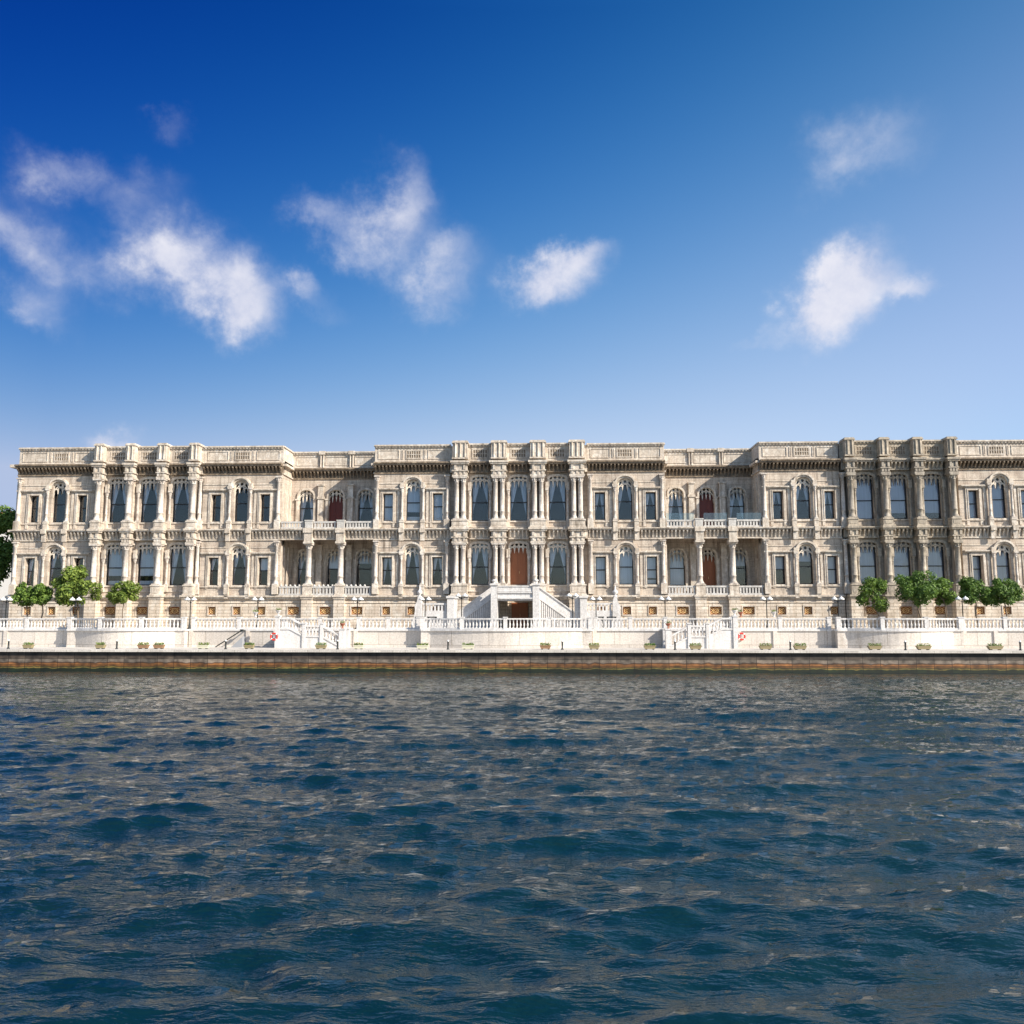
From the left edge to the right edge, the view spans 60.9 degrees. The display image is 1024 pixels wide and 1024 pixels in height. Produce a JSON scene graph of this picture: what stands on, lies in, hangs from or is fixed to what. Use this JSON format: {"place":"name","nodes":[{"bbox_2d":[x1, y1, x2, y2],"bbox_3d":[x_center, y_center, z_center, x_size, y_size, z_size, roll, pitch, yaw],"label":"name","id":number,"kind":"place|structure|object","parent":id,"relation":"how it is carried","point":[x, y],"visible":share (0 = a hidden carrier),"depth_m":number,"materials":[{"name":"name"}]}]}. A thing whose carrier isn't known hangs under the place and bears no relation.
{"place":"outdoors","nodes":[
{"label":"outdoors","id":0,"kind":"place"},
{"bbox_2d":[0,512,11,598],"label":"house","id":1,"kind":"structure","parent":0,"point":[4,589],"depth_m":110.36,"materials":[{"name":"white paint"}]},
{"bbox_2d":[0,671,1023,1023],"bbox_3d":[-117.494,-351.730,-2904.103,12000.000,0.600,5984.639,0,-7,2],"label":"water","id":2,"kind":"structure","parent":0,"point":[296,847],"depth_m":14.84,"materials":[{"name":"teal liquid"}]},
{"bbox_2d":[0,652,1023,673],"bbox_3d":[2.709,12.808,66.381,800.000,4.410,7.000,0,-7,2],"label":"quay wall","id":3,"kind":"structure","parent":0,"point":[934,663],"depth_m":63.17,"materials":[{"name":"stone"}]},
{"bbox_2d":[0,647,1023,652],"bbox_3d":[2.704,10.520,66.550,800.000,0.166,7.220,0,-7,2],"label":"quay promenade","id":4,"kind":"structure","parent":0,"point":[511,650],"depth_m":64.06,"materials":[{"name":"white stone"}]},
{"bbox_2d":[274,616,350,647],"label":"side staircase","id":5,"kind":"structure","parent":4,"relation":"on","point":[288,637],"depth_m":68.02,"materials":[{"name":"white stone"}]},
{"bbox_2d":[0,629,1023,648],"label":"terrace wall","id":6,"kind":"structure","parent":4,"relation":"on","point":[754,638],"depth_m":68.58,"materials":[{"name":"white stone"}]},
{"bbox_2d":[0,617,67,628],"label":"stone balustrade","id":7,"kind":"object","parent":6,"relation":"on","point":[27,625],"visible":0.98,"depth_m":71.11,"materials":[{"name":"white stone"}]},
{"bbox_2d":[67,617,187,628],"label":"stone balustrade","id":8,"kind":"object","parent":6,"relation":"on","point":[100,623],"visible":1,"depth_m":69.33,"materials":[{"name":"white stone"}]},
{"bbox_2d":[191,617,288,628],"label":"stone balustrade","id":9,"kind":"object","parent":6,"relation":"on","point":[195,619],"visible":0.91,"depth_m":70.45,"materials":[{"name":"white stone"}]},
{"bbox_2d":[287,617,353,628],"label":"stone balustrade","id":10,"kind":"object","parent":6,"relation":"on","point":[320,619],"visible":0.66,"depth_m":70.25,"materials":[{"name":"white stone"}]},
{"bbox_2d":[356,617,420,628],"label":"stone balustrade","id":11,"kind":"object","parent":6,"relation":"on","point":[388,622],"visible":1,"depth_m":69.94,"materials":[{"name":"white stone"}]},
{"bbox_2d":[420,617,591,628],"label":"stone balustrade","id":12,"kind":"object","parent":6,"relation":"on","point":[505,619],"visible":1,"depth_m":68.05,"materials":[{"name":"white stone"}]},
{"bbox_2d":[593,617,667,628],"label":"stone balustrade","id":13,"kind":"object","parent":6,"relation":"on","point":[629,619],"visible":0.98,"depth_m":69.17,"materials":[{"name":"white stone"}]},
{"bbox_2d":[668,618,728,628],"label":"stone balustrade","id":14,"kind":"object","parent":6,"relation":"on","point":[693,619],"visible":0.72,"depth_m":69.09,"materials":[{"name":"white stone"}]},
{"bbox_2d":[728,617,831,628],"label":"stone balustrade","id":15,"kind":"object","parent":6,"relation":"on","point":[826,619],"visible":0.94,"depth_m":68.69,"materials":[{"name":"white stone"}]},
{"bbox_2d":[834,617,962,629],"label":"stone balustrade","id":16,"kind":"object","parent":6,"relation":"on","point":[926,624],"visible":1,"depth_m":66.85,"materials":[{"name":"white stone"}]},
{"bbox_2d":[963,617,1023,628],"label":"stone balustrade","id":17,"kind":"object","parent":6,"relation":"on","point":[1005,624],"visible":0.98,"depth_m":68.06,"materials":[{"name":"white stone"}]},
{"bbox_2d":[661,616,737,648],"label":"side staircase","id":18,"kind":"structure","parent":4,"relation":"on","point":[723,637],"depth_m":66.77,"materials":[{"name":"white stone"}]},
{"bbox_2d":[0,0,1023,510],"label":"sky","id":19,"kind":"structure","parent":0,"point":[297,225],"materials":[{"name":"blue"}]},
{"bbox_2d":[454,579,579,627],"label":"marble staircase","id":20,"kind":"structure","parent":0,"point":[486,604],"depth_m":75.76,"materials":[{"name":"white stone"}]},
{"bbox_3d":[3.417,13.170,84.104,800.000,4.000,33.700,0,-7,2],"label":"terrace paving","id":21,"kind":"structure","parent":0,"visible":0},
{"bbox_2d":[0,600,8,626],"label":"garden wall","id":22,"kind":"structure","parent":21,"relation":"on","point":[2,608],"depth_m":82.48,"materials":[{"name":"stone"}]},
{"bbox_2d":[0,504,15,582],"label":"tree","id":23,"kind":"object","parent":21,"relation":"on","point":[7,518],"visible":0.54,"depth_m":91.32,"materials":[{"name":"green plant"}]},
{"bbox_2d":[10,582,34,616],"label":"tree","id":24,"kind":"object","parent":21,"relation":"on","point":[23,592],"visible":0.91,"depth_m":74.90,"materials":[{"name":"green plant"}]},
{"bbox_2d":[30,583,53,627],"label":"tree","id":25,"kind":"object","parent":21,"relation":"on","point":[42,593],"visible":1,"depth_m":74.55,"materials":[{"name":"green plant"}]},
{"bbox_2d":[50,565,102,626],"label":"tree","id":26,"kind":"object","parent":21,"relation":"on","point":[71,584],"visible":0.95,"depth_m":74.45,"materials":[{"name":"green plant"}]},
{"bbox_2d":[106,580,142,626],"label":"tree","id":27,"kind":"object","parent":21,"relation":"on","point":[125,592],"visible":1,"depth_m":74.78,"materials":[{"name":"green plant"}]},
{"bbox_2d":[412,586,454,628],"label":"scrolled wall","id":28,"kind":"structure","parent":21,"relation":"on","point":[448,612],"depth_m":75.86,"materials":[{"name":"white stone"}]},
{"bbox_2d":[5,436,1023,627],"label":"palace","id":29,"kind":"structure","parent":21,"relation":"on","point":[801,529],"depth_m":80.62,"materials":[{"name":"grey stone"}]},
{"bbox_2d":[12,553,41,586],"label":"window","id":30,"kind":"structure","parent":29,"relation":"in","point":[30,558],"depth_m":81.80,"materials":[{"name":"beige stone"}]},
{"bbox_2d":[16,490,45,528],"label":"window","id":31,"kind":"structure","parent":29,"relation":"in","point":[35,493],"depth_m":82.50,"materials":[{"name":"beige stone"}]},
{"bbox_2d":[41,543,66,586],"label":"window","id":32,"kind":"structure","parent":29,"relation":"in","point":[53,552],"depth_m":82.06,"materials":[{"name":"beige stone"}]},
{"bbox_2d":[42,478,71,529],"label":"window","id":33,"kind":"structure","parent":29,"relation":"in","point":[52,483],"depth_m":82.50,"materials":[{"name":"beige stone"}]},
{"bbox_2d":[66,553,89,580],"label":"window","id":34,"kind":"structure","parent":29,"relation":"in","point":[84,558],"depth_m":81.68,"materials":[{"name":"beige stone"}]},
{"bbox_2d":[70,490,93,528],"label":"window","id":35,"kind":"structure","parent":29,"relation":"in","point":[77,492],"depth_m":82.30,"materials":[{"name":"beige stone"}]},
{"bbox_2d":[101,542,123,591],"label":"window","id":36,"kind":"structure","parent":29,"relation":"in","point":[114,566],"depth_m":82.22,"materials":[{"name":"black"}]},
{"bbox_2d":[103,477,126,528],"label":"window","id":37,"kind":"structure","parent":29,"relation":"in","point":[115,482],"depth_m":82.86,"materials":[{"name":"beige"}]},
{"bbox_2d":[133,542,155,591],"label":"window","id":38,"kind":"structure","parent":29,"relation":"in","point":[147,551],"depth_m":82.10,"materials":[{"name":"black"}]},
{"bbox_2d":[135,477,158,528],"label":"window","id":39,"kind":"structure","parent":29,"relation":"in","point":[146,482],"depth_m":82.72,"materials":[{"name":"beige stone"}]},
{"bbox_2d":[167,606,180,615],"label":"basement window","id":40,"kind":"structure","parent":29,"relation":"in","point":[173,610],"depth_m":80.92,"materials":[{"name":"brown metal"}]},
{"bbox_2d":[163,542,187,591],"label":"window","id":41,"kind":"structure","parent":29,"relation":"in","point":[173,549],"depth_m":81.86,"materials":[{"name":"beige"}]},
{"bbox_2d":[167,476,190,528],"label":"window","id":42,"kind":"structure","parent":29,"relation":"in","point":[178,482],"depth_m":82.60,"materials":[{"name":"beige stone"}]},
{"bbox_2d":[200,552,224,587],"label":"window","id":43,"kind":"structure","parent":29,"relation":"in","point":[213,555],"depth_m":81.08,"materials":[{"name":"beige stone"}]},
{"bbox_2d":[203,489,227,527],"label":"window","id":44,"kind":"structure","parent":29,"relation":"in","point":[213,492],"depth_m":81.80,"materials":[{"name":"beige stone"}]},
{"bbox_2d":[223,542,250,598],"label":"window","id":45,"kind":"structure","parent":29,"relation":"in","point":[235,552],"depth_m":81.14,"materials":[{"name":"beige stone"}]},
{"bbox_2d":[226,477,253,528],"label":"window","id":46,"kind":"structure","parent":29,"relation":"in","point":[235,482],"depth_m":81.86,"materials":[{"name":"beige stone"}]},
{"bbox_2d":[251,552,278,587],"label":"window","id":47,"kind":"structure","parent":29,"relation":"in","point":[265,563],"depth_m":80.94,"materials":[{"name":"beige stone"}]},
{"bbox_2d":[253,489,280,527],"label":"window","id":48,"kind":"structure","parent":29,"relation":"in","point":[255,490],"depth_m":81.58,"materials":[{"name":"beige stone"}]},
{"bbox_2d":[286,606,299,615],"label":"basement window","id":49,"kind":"structure","parent":29,"relation":"in","point":[291,610],"depth_m":80.49,"materials":[{"name":"brown metal"}]},
{"bbox_2d":[293,549,315,590],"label":"window","id":50,"kind":"structure","parent":29,"relation":"in","point":[301,553],"depth_m":83.98,"materials":[{"name":"beige stone"}]},
{"bbox_2d":[295,488,316,526],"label":"window","id":51,"kind":"structure","parent":29,"relation":"in","point":[302,496],"depth_m":84.89,"materials":[{"name":"beige stone"}]},
{"bbox_2d":[318,606,331,615],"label":"basement window","id":52,"kind":"structure","parent":29,"relation":"in","point":[324,610],"depth_m":80.36,"materials":[{"name":"brown metal"}]},
{"bbox_2d":[323,548,344,590],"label":"window","id":53,"kind":"structure","parent":29,"relation":"in","point":[331,557],"depth_m":84.05,"materials":[{"name":"beige"}]},
{"bbox_2d":[325,488,346,526],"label":"door","id":54,"kind":"structure","parent":29,"relation":"in","point":[337,504],"depth_m":84.81,"materials":[{"name":"red wood"}]},
{"bbox_2d":[353,548,372,590],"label":"window","id":55,"kind":"structure","parent":29,"relation":"in","point":[362,556],"depth_m":83.90,"materials":[{"name":"beige"}]},
{"bbox_2d":[354,488,373,526],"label":"window","id":56,"kind":"structure","parent":29,"relation":"in","point":[362,494],"depth_m":84.66,"materials":[{"name":"beige stone"}]},
{"bbox_2d":[375,488,399,526],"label":"window","id":57,"kind":"structure","parent":29,"relation":"in","point":[389,499],"depth_m":81.24,"materials":[{"name":"beige stone"}]},
{"bbox_2d":[377,552,398,587],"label":"window","id":58,"kind":"structure","parent":29,"relation":"in","point":[385,557],"depth_m":80.49,"materials":[{"name":"beige stone"}]},
{"bbox_2d":[398,542,424,597],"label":"window","id":59,"kind":"structure","parent":29,"relation":"in","point":[406,550],"depth_m":80.69,"materials":[{"name":"beige stone"}]},
{"bbox_2d":[399,476,425,527],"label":"window","id":60,"kind":"structure","parent":29,"relation":"in","point":[412,487],"depth_m":81.56,"materials":[{"name":"beige stone"}]},
{"bbox_2d":[425,552,448,587],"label":"window","id":61,"kind":"structure","parent":29,"relation":"in","point":[441,558],"depth_m":80.27,"materials":[{"name":"beige stone"}]},
{"bbox_2d":[426,488,448,526],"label":"window","id":62,"kind":"structure","parent":29,"relation":"in","point":[437,501],"depth_m":81.10,"materials":[{"name":"beige stone"}]},
{"bbox_2d":[468,541,491,591],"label":"window","id":63,"kind":"structure","parent":29,"relation":"in","point":[474,547],"depth_m":80.75,"materials":[{"name":"blue glass"}]},
{"bbox_2d":[468,474,491,527],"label":"window","id":64,"kind":"structure","parent":29,"relation":"in","point":[475,480],"depth_m":81.46,"materials":[{"name":"beige stone"}]},
{"bbox_2d":[507,541,530,585],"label":"door","id":65,"kind":"structure","parent":29,"relation":"in","point":[518,554],"depth_m":80.55,"materials":[{"name":"red wood"}]},
{"bbox_2d":[507,474,530,526],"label":"window","id":66,"kind":"structure","parent":29,"relation":"in","point":[513,480],"depth_m":81.34,"materials":[{"name":"blue"}]},
{"bbox_2d":[512,603,527,627],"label":"door","id":67,"kind":"structure","parent":29,"relation":"in","point":[519,610],"depth_m":79.32,"materials":[{"name":"red wood"}]},
{"bbox_2d":[545,474,568,526],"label":"window","id":68,"kind":"structure","parent":29,"relation":"in","point":[562,479],"depth_m":81.18,"materials":[{"name":"blue"}]},
{"bbox_2d":[546,541,569,591],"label":"window","id":69,"kind":"structure","parent":29,"relation":"in","point":[552,546],"depth_m":80.43,"materials":[{"name":"blue"}]},
{"bbox_2d":[588,487,611,526],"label":"window","id":70,"kind":"structure","parent":29,"relation":"in","point":[595,496],"depth_m":80.41,"materials":[{"name":"beige stone"}]},
{"bbox_2d":[589,551,612,587],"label":"window","id":71,"kind":"structure","parent":29,"relation":"in","point":[600,558],"depth_m":79.73,"materials":[{"name":"beige stone"}]},
{"bbox_2d":[612,474,638,526],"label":"window","id":72,"kind":"structure","parent":29,"relation":"in","point":[620,483],"depth_m":80.63,"materials":[{"name":"beige stone"}]},
{"bbox_2d":[613,541,639,597],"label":"window","id":73,"kind":"structure","parent":29,"relation":"in","point":[625,552],"depth_m":80.04,"materials":[{"name":"blue"}]},
{"bbox_2d":[638,486,663,525],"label":"window","id":74,"kind":"structure","parent":29,"relation":"in","point":[652,489],"depth_m":80.20,"materials":[{"name":"beige stone"}]},
{"bbox_2d":[640,551,665,587],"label":"window","id":75,"kind":"structure","parent":29,"relation":"in","point":[651,564],"depth_m":79.57,"materials":[{"name":"beige stone"}]},
{"bbox_2d":[666,486,686,525],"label":"window","id":76,"kind":"structure","parent":29,"relation":"in","point":[679,492],"depth_m":83.47,"materials":[{"name":"beige stone"}]},
{"bbox_2d":[667,547,688,590],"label":"window","id":77,"kind":"structure","parent":29,"relation":"in","point":[677,561],"depth_m":82.86,"materials":[{"name":"blue glass"}]},
{"bbox_2d":[676,605,689,615],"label":"basement window","id":78,"kind":"structure","parent":29,"relation":"in","point":[681,610],"depth_m":79.05,"materials":[{"name":"gold metal"}]},
{"bbox_2d":[695,486,717,525],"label":"door","id":79,"kind":"structure","parent":29,"relation":"in","point":[706,503],"depth_m":83.37,"materials":[{"name":"red wood"}]},
{"bbox_2d":[702,547,719,590],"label":"door","id":80,"kind":"structure","parent":29,"relation":"in","point":[708,562],"depth_m":82.64,"materials":[{"name":"red wood"}]},
{"bbox_2d":[709,605,722,615],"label":"basement window","id":81,"kind":"structure","parent":29,"relation":"in","point":[714,610],"depth_m":78.93,"materials":[{"name":"gold metal"}]},
{"bbox_2d":[726,485,748,524],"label":"window","id":82,"kind":"structure","parent":29,"relation":"in","point":[740,490],"depth_m":83.21,"materials":[{"name":"blue"}]},
{"bbox_2d":[728,547,750,590],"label":"window","id":83,"kind":"structure","parent":29,"relation":"in","point":[741,559],"depth_m":82.46,"materials":[{"name":"black"}]},
{"bbox_2d":[742,605,755,615],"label":"basement window","id":84,"kind":"structure","parent":29,"relation":"in","point":[748,610],"depth_m":78.82,"materials":[{"name":"gold metal"}]},
{"bbox_2d":[761,486,790,525],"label":"window","id":85,"kind":"structure","parent":29,"relation":"in","point":[772,494],"depth_m":79.73,"materials":[{"name":"beige stone"}]},
{"bbox_2d":[764,551,792,587],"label":"window","id":86,"kind":"structure","parent":29,"relation":"in","point":[777,559],"depth_m":79.01,"materials":[{"name":"beige stone"}]},
{"bbox_2d":[790,473,818,526],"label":"window","id":87,"kind":"structure","parent":29,"relation":"in","point":[797,481],"depth_m":79.98,"materials":[{"name":"beige stone"}]},
{"bbox_2d":[793,540,821,597],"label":"window","id":88,"kind":"structure","parent":29,"relation":"in","point":[805,554],"depth_m":79.07,"materials":[{"name":"beige stone"}]},
{"bbox_2d":[817,485,839,525],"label":"window","id":89,"kind":"structure","parent":29,"relation":"in","point":[823,487],"depth_m":79.57,"materials":[{"name":"beige stone"}]},
{"bbox_2d":[820,550,842,587],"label":"window","id":90,"kind":"structure","parent":29,"relation":"in","point":[829,556],"depth_m":78.91,"materials":[{"name":"beige stone"}]},
{"bbox_2d":[853,472,879,525],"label":"window","id":91,"kind":"structure","parent":29,"relation":"in","point":[864,497],"depth_m":80.12,"materials":[{"name":"blue"}]},
{"bbox_2d":[856,540,881,590],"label":"window","id":92,"kind":"structure","parent":29,"relation":"in","point":[866,549],"depth_m":79.44,"materials":[{"name":"blue glass"}]},
{"bbox_2d":[888,472,913,525],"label":"window","id":93,"kind":"structure","parent":29,"relation":"in","point":[897,481],"depth_m":80.04,"materials":[{"name":"blue"}]},
{"bbox_2d":[891,540,915,590],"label":"window","id":94,"kind":"structure","parent":29,"relation":"in","point":[900,548],"depth_m":79.34,"materials":[{"name":"blue glass"}]},
{"bbox_2d":[899,605,913,615],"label":"basement window","id":95,"kind":"structure","parent":29,"relation":"in","point":[904,610],"depth_m":78.26,"materials":[{"name":"beige stone"}]},
{"bbox_2d":[921,471,947,525],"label":"window","id":96,"kind":"structure","parent":29,"relation":"in","point":[929,479],"depth_m":79.90,"materials":[{"name":"blue"}]},
{"bbox_2d":[925,540,951,590],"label":"window","id":97,"kind":"structure","parent":29,"relation":"in","point":[933,548],"depth_m":79.20,"materials":[{"name":"blue glass"}]},
{"bbox_2d":[933,605,947,615],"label":"basement window","id":98,"kind":"structure","parent":29,"relation":"in","point":[938,610],"depth_m":78.15,"materials":[{"name":"beige stone"}]},
{"bbox_2d":[959,485,986,524],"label":"window","id":99,"kind":"structure","parent":29,"relation":"in","point":[970,497],"depth_m":79.05,"materials":[{"name":"beige stone"}]},
{"bbox_2d":[963,550,991,586],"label":"window","id":100,"kind":"structure","parent":29,"relation":"in","point":[974,561],"depth_m":78.40,"materials":[{"name":"beige stone"}]},
{"bbox_2d":[985,472,1016,525],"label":"window","id":101,"kind":"structure","parent":29,"relation":"in","point":[998,483],"depth_m":79.38,"materials":[{"name":"blue"}]},
{"bbox_2d":[990,540,1021,587],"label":"window","id":102,"kind":"structure","parent":29,"relation":"in","point":[1003,571],"depth_m":78.70,"materials":[{"name":"blue"}]},
{"bbox_2d":[1013,484,1023,524],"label":"window","id":103,"kind":"structure","parent":29,"relation":"in","point":[1020,487],"depth_m":78.86,"materials":[{"name":"beige stone"}]},
{"bbox_2d":[1018,550,1023,586],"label":"window","id":104,"kind":"structure","parent":29,"relation":"in","point":[1019,557],"depth_m":78.15,"materials":[{"name":"beige stone"}]},
{"bbox_2d":[579,586,621,628],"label":"scrolled wall","id":105,"kind":"structure","parent":21,"relation":"on","point":[614,612],"depth_m":75.30,"materials":[{"name":"white stone"}]},
{"bbox_2d":[855,576,889,616],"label":"tree","id":106,"kind":"object","parent":21,"relation":"on","point":[871,587],"visible":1,"depth_m":72.38,"materials":[{"name":"green plant"}]},
{"bbox_2d":[893,570,943,621],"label":"tree","id":107,"kind":"object","parent":21,"relation":"on","point":[915,587],"visible":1,"depth_m":71.89,"materials":[{"name":"green plant"}]},
{"bbox_2d":[931,576,957,626],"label":"tree","id":108,"kind":"object","parent":21,"relation":"on","point":[945,598],"visible":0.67,"depth_m":71.93,"materials":[{"name":"green plant"}]},
{"bbox_2d":[957,576,994,626],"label":"tree","id":109,"kind":"object","parent":21,"relation":"on","point":[972,589],"visible":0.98,"depth_m":71.84,"materials":[{"name":"green plant"}]},
{"bbox_2d":[988,577,1023,626],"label":"tree","id":110,"kind":"object","parent":21,"relation":"on","point":[1001,591],"visible":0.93,"depth_m":71.50,"materials":[{"name":"green plant"}]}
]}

